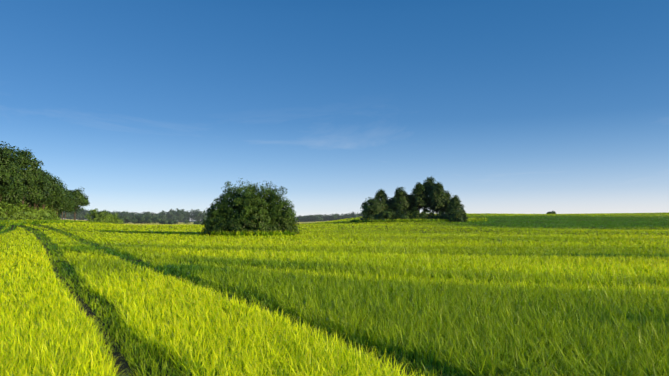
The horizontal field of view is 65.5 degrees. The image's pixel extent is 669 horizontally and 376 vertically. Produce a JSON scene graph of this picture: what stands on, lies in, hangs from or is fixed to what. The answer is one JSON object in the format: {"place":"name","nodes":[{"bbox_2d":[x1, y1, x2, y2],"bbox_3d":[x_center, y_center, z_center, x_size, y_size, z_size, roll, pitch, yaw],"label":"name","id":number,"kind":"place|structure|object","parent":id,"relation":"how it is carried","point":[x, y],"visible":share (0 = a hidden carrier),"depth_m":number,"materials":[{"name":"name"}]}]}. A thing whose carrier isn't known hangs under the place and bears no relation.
{"place":"outdoors","nodes":[
{"label":"outdoors","id":0,"kind":"place"},
{"bbox_2d":[0,225,665,375],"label":"dirt track","id":1,"kind":"structure","parent":0,"point":[124,365],"depth_m":4.72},
{"bbox_2d":[0,213,668,375],"bbox_3d":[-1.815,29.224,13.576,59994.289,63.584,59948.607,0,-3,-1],"label":"field terrain","id":2,"kind":"structure","parent":0,"point":[375,351],"depth_m":23.70,"materials":[{"name":"green plant"}]},
{"bbox_2d":[0,141,21,200],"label":"line tree","id":3,"kind":"object","parent":2,"relation":"on","point":[6,163],"visible":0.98,"depth_m":67.98,"materials":[{"name":"green plant"}]},
{"bbox_2d":[0,172,29,215],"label":"line tree","id":4,"kind":"object","parent":2,"relation":"on","point":[15,195],"visible":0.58,"depth_m":69.55,"materials":[{"name":"green plant"}]},
{"bbox_2d":[16,147,43,215],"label":"line tree","id":5,"kind":"object","parent":2,"relation":"on","point":[30,166],"visible":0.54,"depth_m":75.91,"materials":[{"name":"green plant"}]},
{"bbox_2d":[0,199,60,220],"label":"undergrowth shrubs","id":6,"kind":"object","parent":2,"relation":"on","point":[24,210],"visible":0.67,"depth_m":75.03,"materials":[{"name":"green plant"}]},
{"bbox_2d":[20,169,50,207],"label":"line tree","id":7,"kind":"object","parent":2,"relation":"on","point":[39,195],"visible":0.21,"depth_m":78.52,"materials":[{"name":"green plant"}]},
{"bbox_2d":[28,168,46,208],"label":"line tree","id":8,"kind":"object","parent":2,"relation":"on","point":[31,204],"visible":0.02,"depth_m":87.49,"materials":[{"name":"green plant"}]},
{"bbox_2d":[26,175,52,208],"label":"line tree","id":9,"kind":"object","parent":2,"relation":"on","point":[46,184],"visible":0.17,"depth_m":82.44,"materials":[{"name":"green plant"}]},
{"bbox_2d":[38,170,62,208],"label":"line tree","id":10,"kind":"object","parent":2,"relation":"on","point":[55,193],"visible":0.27,"depth_m":86.16,"materials":[{"name":"green plant"}]},
{"bbox_2d":[44,180,68,211],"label":"line tree","id":11,"kind":"object","parent":2,"relation":"on","point":[60,201],"visible":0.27,"depth_m":90.94,"materials":[{"name":"green plant"}]},
{"bbox_2d":[0,219,114,225],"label":"bank grass plants","id":12,"kind":"object","parent":2,"relation":"on","point":[22,222],"visible":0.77,"depth_m":62.78,"materials":[{"name":"green plant"}]},
{"bbox_2d":[48,193,74,213],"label":"line tree","id":13,"kind":"object","parent":2,"relation":"on","point":[69,202],"visible":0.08,"depth_m":94.86,"materials":[{"name":"green plant"}]},
{"bbox_2d":[61,190,75,219],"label":"line tree","id":14,"kind":"object","parent":2,"relation":"on","point":[74,202],"visible":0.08,"depth_m":99.47,"materials":[{"name":"green plant"}]},
{"bbox_2d":[64,188,79,219],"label":"line tree","id":15,"kind":"object","parent":2,"relation":"on","point":[78,201],"visible":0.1,"depth_m":102.86,"materials":[{"name":"green plant"}]},
{"bbox_2d":[63,187,89,220],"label":"line tree","id":16,"kind":"object","parent":2,"relation":"on","point":[84,201],"visible":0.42,"depth_m":105.06,"materials":[{"name":"green plant"}]},
{"bbox_2d":[85,208,123,224],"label":"field shrub","id":17,"kind":"object","parent":2,"relation":"on","point":[100,216],"visible":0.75,"depth_m":135.53,"materials":[{"name":"green plant"}]},
{"bbox_2d":[117,214,201,223],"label":"valley trees","id":18,"kind":"object","parent":2,"relation":"on","point":[142,218],"visible":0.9,"depth_m":583.42,"materials":[{"name":"green plant"}]},
{"bbox_2d":[60,219,324,224],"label":"valley crop plants","id":19,"kind":"object","parent":2,"relation":"on","point":[180,223],"visible":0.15,"depth_m":576.93,"materials":[{"name":"green plant"}]},
{"bbox_2d":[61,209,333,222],"bbox_3d":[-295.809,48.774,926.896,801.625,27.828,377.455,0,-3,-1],"label":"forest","id":20,"kind":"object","parent":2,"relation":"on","point":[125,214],"visible":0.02,"depth_m":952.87,"materials":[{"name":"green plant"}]},
{"bbox_2d":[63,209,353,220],"bbox_3d":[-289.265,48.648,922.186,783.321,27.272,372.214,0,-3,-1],"label":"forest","id":21,"kind":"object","parent":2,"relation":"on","point":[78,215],"visible":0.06,"depth_m":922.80,"materials":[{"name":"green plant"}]},
{"bbox_2d":[59,208,362,221],"bbox_3d":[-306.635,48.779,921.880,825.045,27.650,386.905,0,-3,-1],"label":"forest","id":22,"kind":"object","parent":2,"relation":"on","point":[200,216],"visible":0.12,"depth_m":919.16,"materials":[{"name":"green plant"}]},
{"bbox_2d":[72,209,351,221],"bbox_3d":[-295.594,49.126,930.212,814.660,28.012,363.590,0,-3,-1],"label":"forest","id":23,"kind":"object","parent":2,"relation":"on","point":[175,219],"visible":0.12,"depth_m":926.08,"materials":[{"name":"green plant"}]},
{"bbox_2d":[201,198,235,235],"bbox_3d":[-9.076,2.264,40.828,2.845,3.022,3.133,0,-3,-1],"label":"tree","id":24,"kind":"object","parent":2,"relation":"on","point":[209,221],"visible":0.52,"depth_m":40.02,"materials":[{"name":"green plant"}]},
{"bbox_2d":[211,178,266,232],"bbox_3d":[-7.455,1.514,41.574,4.932,4.596,5.609,0,-3,-1],"label":"willow bush","id":25,"kind":"object","parent":2,"relation":"on","point":[233,197],"visible":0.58,"depth_m":39.94,"materials":[{"name":"green plant"}]},
{"bbox_2d":[224,191,274,233],"bbox_3d":[-6.648,2.012,40.236,4.386,3.458,2.906,0,-3,-1],"label":"willow bush","id":26,"kind":"object","parent":2,"relation":"on","point":[259,212],"visible":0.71,"depth_m":39.58,"materials":[{"name":"green plant"}]},
{"bbox_2d":[203,229,296,236],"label":"willow grass plants","id":27,"kind":"object","parent":2,"relation":"on","point":[256,233],"visible":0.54,"depth_m":38.84,"materials":[{"name":"green plant"}]},
{"bbox_2d":[233,181,290,230],"bbox_3d":[-5.880,1.594,42.368,5.147,4.525,5.617,0,-3,-1],"label":"willow bush","id":28,"kind":"object","parent":2,"relation":"on","point":[270,192],"visible":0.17,"depth_m":41.40,"materials":[{"name":"green plant"}]},
{"bbox_2d":[267,186,299,235],"bbox_3d":[-4.369,1.817,41.693,3.377,4.001,3.430,0,-3,-1],"label":"tree","id":29,"kind":"object","parent":2,"relation":"on","point":[290,215],"visible":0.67,"depth_m":40.76,"materials":[{"name":"green plant"}]},
{"bbox_2d":[0,294,668,375],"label":"crop plants","id":30,"kind":"object","parent":2,"relation":"on","point":[504,343],"visible":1,"depth_m":4.14,"materials":[{"name":"green plant"}]},
{"bbox_2d":[0,246,668,333],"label":"crop plants","id":31,"kind":"object","parent":2,"relation":"on","point":[248,271],"visible":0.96,"depth_m":8.15,"materials":[{"name":"green plant"}]},
{"bbox_2d":[0,212,668,259],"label":"crop plants","id":32,"kind":"object","parent":2,"relation":"on","point":[472,241],"visible":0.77,"depth_m":31.49,"materials":[{"name":"green plant"}]},
{"bbox_2d":[360,197,384,217],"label":"grove tree","id":33,"kind":"object","parent":2,"relation":"on","point":[374,207],"visible":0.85,"depth_m":107.02,"materials":[{"name":"green plant"}]},
{"bbox_2d":[374,189,391,210],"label":"grove tree","id":34,"kind":"object","parent":2,"relation":"on","point":[380,195],"visible":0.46,"depth_m":109.62,"materials":[{"name":"green plant"}]},
{"bbox_2d":[388,197,397,214],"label":"grove tree","id":35,"kind":"object","parent":2,"relation":"on","point":[391,204],"visible":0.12,"depth_m":110.87,"materials":[{"name":"green plant"}]},
{"bbox_2d":[390,187,410,214],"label":"grove tree","id":36,"kind":"object","parent":2,"relation":"on","point":[400,202],"visible":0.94,"depth_m":108.11,"materials":[{"name":"green plant"}]},
{"bbox_2d":[404,193,415,213],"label":"grove tree","id":37,"kind":"object","parent":2,"relation":"on","point":[410,208],"visible":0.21,"depth_m":109.68,"materials":[{"name":"green plant"}]},
{"bbox_2d":[360,209,468,222],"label":"bushes","id":38,"kind":"object","parent":2,"relation":"on","point":[384,215],"visible":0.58,"depth_m":104.00,"materials":[{"name":"green plant"}]},
{"bbox_2d":[408,182,427,213],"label":"grove tree","id":39,"kind":"object","parent":2,"relation":"on","point":[420,197],"visible":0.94,"depth_m":108.04,"materials":[{"name":"green plant"}]},
{"bbox_2d":[350,217,488,222],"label":"grass plants","id":40,"kind":"object","parent":2,"relation":"on","point":[472,219],"visible":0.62,"depth_m":102.29,"materials":[{"name":"green plant"}]},
{"bbox_2d":[421,176,435,215],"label":"grove tree","id":41,"kind":"object","parent":2,"relation":"on","point":[428,183],"visible":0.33,"depth_m":110.40,"materials":[{"name":"green plant"}]},
{"bbox_2d":[425,182,447,214],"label":"grove tree","id":42,"kind":"object","parent":2,"relation":"on","point":[436,198],"visible":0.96,"depth_m":106.86,"materials":[{"name":"green plant"}]},
{"bbox_2d":[439,190,452,214],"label":"grove tree","id":43,"kind":"object","parent":2,"relation":"on","point":[448,196],"visible":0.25,"depth_m":110.07,"materials":[{"name":"green plant"}]},
{"bbox_2d":[446,195,466,217],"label":"grove tree","id":44,"kind":"object","parent":2,"relation":"on","point":[454,204],"visible":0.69,"depth_m":105.31,"materials":[{"name":"green plant"}]},
{"bbox_2d":[0,0,668,219],"label":"sky","id":45,"kind":"structure","parent":0,"point":[512,106],"materials":[{"name":"blue"}]}
]}

